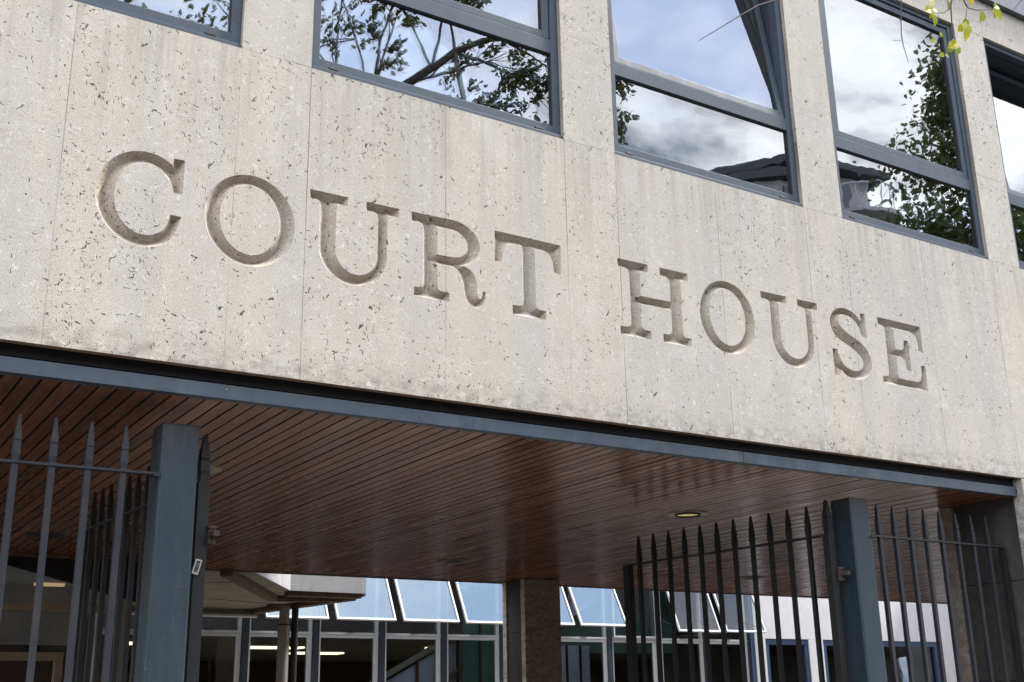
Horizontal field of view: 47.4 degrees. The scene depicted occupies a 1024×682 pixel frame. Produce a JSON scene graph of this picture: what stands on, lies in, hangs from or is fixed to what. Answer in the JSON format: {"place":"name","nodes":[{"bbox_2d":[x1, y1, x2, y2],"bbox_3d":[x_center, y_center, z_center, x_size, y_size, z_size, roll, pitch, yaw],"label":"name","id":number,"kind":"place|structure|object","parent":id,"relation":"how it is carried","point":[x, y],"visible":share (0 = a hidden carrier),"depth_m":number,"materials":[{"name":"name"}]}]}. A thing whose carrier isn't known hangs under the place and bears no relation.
{"place":"outdoors","nodes":[
{"label":"outdoors","id":0,"kind":"place"},
{"bbox_2d":[698,0,1021,59],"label":"street tree","id":1,"kind":"object","parent":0,"point":[965,28],"visible":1,"depth_m":5.59,"materials":[{"name":"green plant"}]},
{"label":"courtyard paving","id":2,"kind":"structure","parent":0,"visible":0},
{"bbox_2d":[0,556,138,681],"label":"entrance lobby","id":3,"kind":"object","parent":2,"relation":"on","point":[18,604],"visible":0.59,"depth_m":12.58,"materials":[{"name":"black glass"}]},
{"bbox_2d":[134,422,199,681],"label":"gate post","id":4,"kind":"object","parent":2,"relation":"on","point":[163,616],"visible":1,"depth_m":5.36,"materials":[{"name":"grey metal"}]},
{"bbox_2d":[0,413,159,681],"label":"railing","id":5,"kind":"object","parent":4,"relation":"attached to","point":[14,461],"visible":1,"depth_m":5.12,"materials":[{"name":"metal"}]},
{"bbox_2d":[72,435,219,681],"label":"gate","id":6,"kind":"structure","parent":4,"relation":"attached to","point":[205,534],"depth_m":6.30,"materials":[{"name":"metal"}]},
{"bbox_2d":[192,559,201,574],"bbox_3d":[-1.485,1.064,5.492,0.031,0.071,0.005,22,-25,-20],"label":"barcode tag","id":7,"kind":"object","parent":6,"relation":"attached to","point":[196,566],"visible":1,"depth_m":5.49,"materials":[{"name":"white plastic"}]},
{"bbox_2d":[88,570,365,681],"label":"walkway canopy","id":8,"kind":"object","parent":2,"relation":"on","point":[229,592],"visible":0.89,"depth_m":14.93,"materials":[{"name":"grey paint"}]},
{"bbox_2d":[40,578,766,681],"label":"glazed wing","id":9,"kind":"structure","parent":2,"relation":"on","point":[391,630],"depth_m":22.20,"materials":[{"name":"glass"}]},
{"bbox_2d":[90,611,134,681],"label":"window","id":10,"kind":"structure","parent":9,"relation":"in","point":[133,612],"depth_m":16.17,"materials":[{"name":"white paint"}]},
{"bbox_2d":[201,613,256,681],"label":"window","id":11,"kind":"structure","parent":9,"relation":"in","point":[237,633],"depth_m":17.11,"materials":[{"name":"white paint"}]},
{"bbox_2d":[247,605,328,681],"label":"window","id":12,"kind":"structure","parent":9,"relation":"in","point":[307,635],"depth_m":17.64,"materials":[{"name":"white paint"}]},
{"bbox_2d":[318,578,396,681],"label":"window","id":13,"kind":"structure","parent":9,"relation":"in","point":[374,666],"depth_m":18.23,"materials":[{"name":"white paint"}]},
{"bbox_2d":[385,579,459,681],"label":"window","id":14,"kind":"structure","parent":9,"relation":"in","point":[436,637],"depth_m":18.80,"materials":[{"name":"white paint"}]},
{"bbox_2d":[447,582,502,681],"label":"window","id":15,"kind":"structure","parent":9,"relation":"in","point":[495,638],"depth_m":19.38,"materials":[{"name":"white paint"}]},
{"bbox_2d":[560,587,574,625],"bbox_3d":[0.475,5.555,19.481,1.004,4.040,0.725,10,-20,-31],"label":"window","id":16,"kind":"structure","parent":9,"relation":"in","point":[562,590],"depth_m":19.83,"materials":[{"name":"white paint"}]},
{"bbox_2d":[561,587,625,681],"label":"window","id":17,"kind":"structure","parent":9,"relation":"in","point":[603,624],"depth_m":20.53,"materials":[{"name":"white paint"}]},
{"bbox_2d":[610,589,657,681],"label":"window","id":18,"kind":"structure","parent":9,"relation":"in","point":[651,639],"depth_m":21.15,"materials":[{"name":"white paint"}]},
{"bbox_2d":[659,591,720,681],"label":"window","id":19,"kind":"structure","parent":9,"relation":"in","point":[699,641],"depth_m":21.70,"materials":[{"name":"white paint"}]},
{"bbox_2d":[710,594,766,681],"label":"window","id":20,"kind":"structure","parent":9,"relation":"in","point":[712,641],"depth_m":22.23,"materials":[{"name":"white paint"}]},
{"bbox_2d":[0,0,1023,681],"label":"court house","id":21,"kind":"structure","parent":2,"relation":"on","point":[532,306],"depth_m":7.22,"materials":[{"name":"concrete"}]},
{"bbox_2d":[25,531,68,537],"bbox_3d":[-3.835,1.599,9.614,0.344,0.012,0.344,10,-20,-31],"label":"downlight","id":22,"kind":"object","parent":21,"relation":"attached to","point":[50,534],"visible":0.7,"depth_m":9.60,"materials":[{"name":"paint"}]},
{"bbox_2d":[74,0,242,47],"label":"window","id":23,"kind":"structure","parent":21,"relation":"in","point":[232,36],"depth_m":5.91,"materials":[{"name":"grey metal"}]},
{"bbox_2d":[210,465,222,473],"bbox_3d":[-1.946,0.782,7.128,0.344,0.012,0.344,10,-20,-31],"label":"downlight","id":24,"kind":"object","parent":21,"relation":"attached to","point":[214,469],"visible":0.1,"depth_m":7.13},
{"bbox_2d":[312,0,562,138],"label":"window","id":25,"kind":"structure","parent":21,"relation":"in","point":[501,55],"depth_m":6.98,"materials":[{"name":"glass"}]},
{"bbox_2d":[437,559,470,562],"bbox_3d":[-0.587,2.227,11.800,0.344,0.012,0.344,10,-20,-31],"label":"downlight","id":26,"kind":"object","parent":21,"relation":"attached to","point":[454,561],"visible":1,"depth_m":11.78,"materials":[{"name":"paint"}]},
{"bbox_2d":[666,510,709,517],"bbox_3d":[1.380,1.364,9.158,0.344,0.022,0.344,10,-20,-31],"label":"downlight","id":27,"kind":"object","parent":21,"relation":"attached to","point":[687,513],"visible":1,"depth_m":9.11,"materials":[{"name":"yellow"}]},
{"bbox_2d":[607,0,801,206],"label":"window","id":28,"kind":"structure","parent":21,"relation":"in","point":[715,107],"depth_m":8.01,"materials":[{"name":"clear glass"}]},
{"bbox_2d":[740,576,764,579],"bbox_3d":[2.850,2.823,13.897,0.344,0.012,0.344,10,-20,-31],"label":"downlight","id":29,"kind":"object","parent":21,"relation":"attached to","point":[748,577],"visible":0.68,"depth_m":13.85,"materials":[{"name":"paint"}]},
{"bbox_2d":[818,0,987,258],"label":"window","id":30,"kind":"structure","parent":21,"relation":"in","point":[903,163],"depth_m":9.10,"materials":[{"name":"clear glass"}]},
{"bbox_2d":[983,40,1023,269],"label":"window","id":31,"kind":"structure","parent":21,"relation":"in","point":[1005,68],"depth_m":10.17,"materials":[{"name":"glass"}]},
{"bbox_2d":[663,596,956,681],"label":"white wing","id":32,"kind":"structure","parent":2,"relation":"on","point":[808,642],"depth_m":24.66,"materials":[{"name":"white paint"}]},
{"bbox_2d":[765,639,811,681],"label":"window","id":33,"kind":"structure","parent":32,"relation":"in","point":[788,645],"depth_m":22.96,"materials":[{"name":"blue paint"}]},
{"bbox_2d":[823,640,835,681],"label":"window","id":34,"kind":"structure","parent":32,"relation":"in","point":[827,644],"depth_m":23.54,"materials":[{"name":"blue paint"}]},
{"bbox_2d":[883,641,940,681],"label":"window","id":35,"kind":"structure","parent":32,"relation":"in","point":[900,650],"depth_m":24.84,"materials":[{"name":"blue paint"}]},
{"bbox_2d":[830,497,886,681],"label":"gate post","id":36,"kind":"object","parent":2,"relation":"on","point":[859,603],"visible":1,"depth_m":7.73,"materials":[{"name":"grey metal"}]},
{"bbox_2d":[623,500,849,681],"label":"gate","id":37,"kind":"structure","parent":36,"relation":"attached to","point":[835,574],"depth_m":8.32,"materials":[{"name":"metal"}]},
{"bbox_2d":[869,505,1023,681],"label":"railing","id":38,"kind":"object","parent":36,"relation":"attached to","point":[942,542],"visible":1,"depth_m":8.14,"materials":[{"name":"metal"}]}
]}

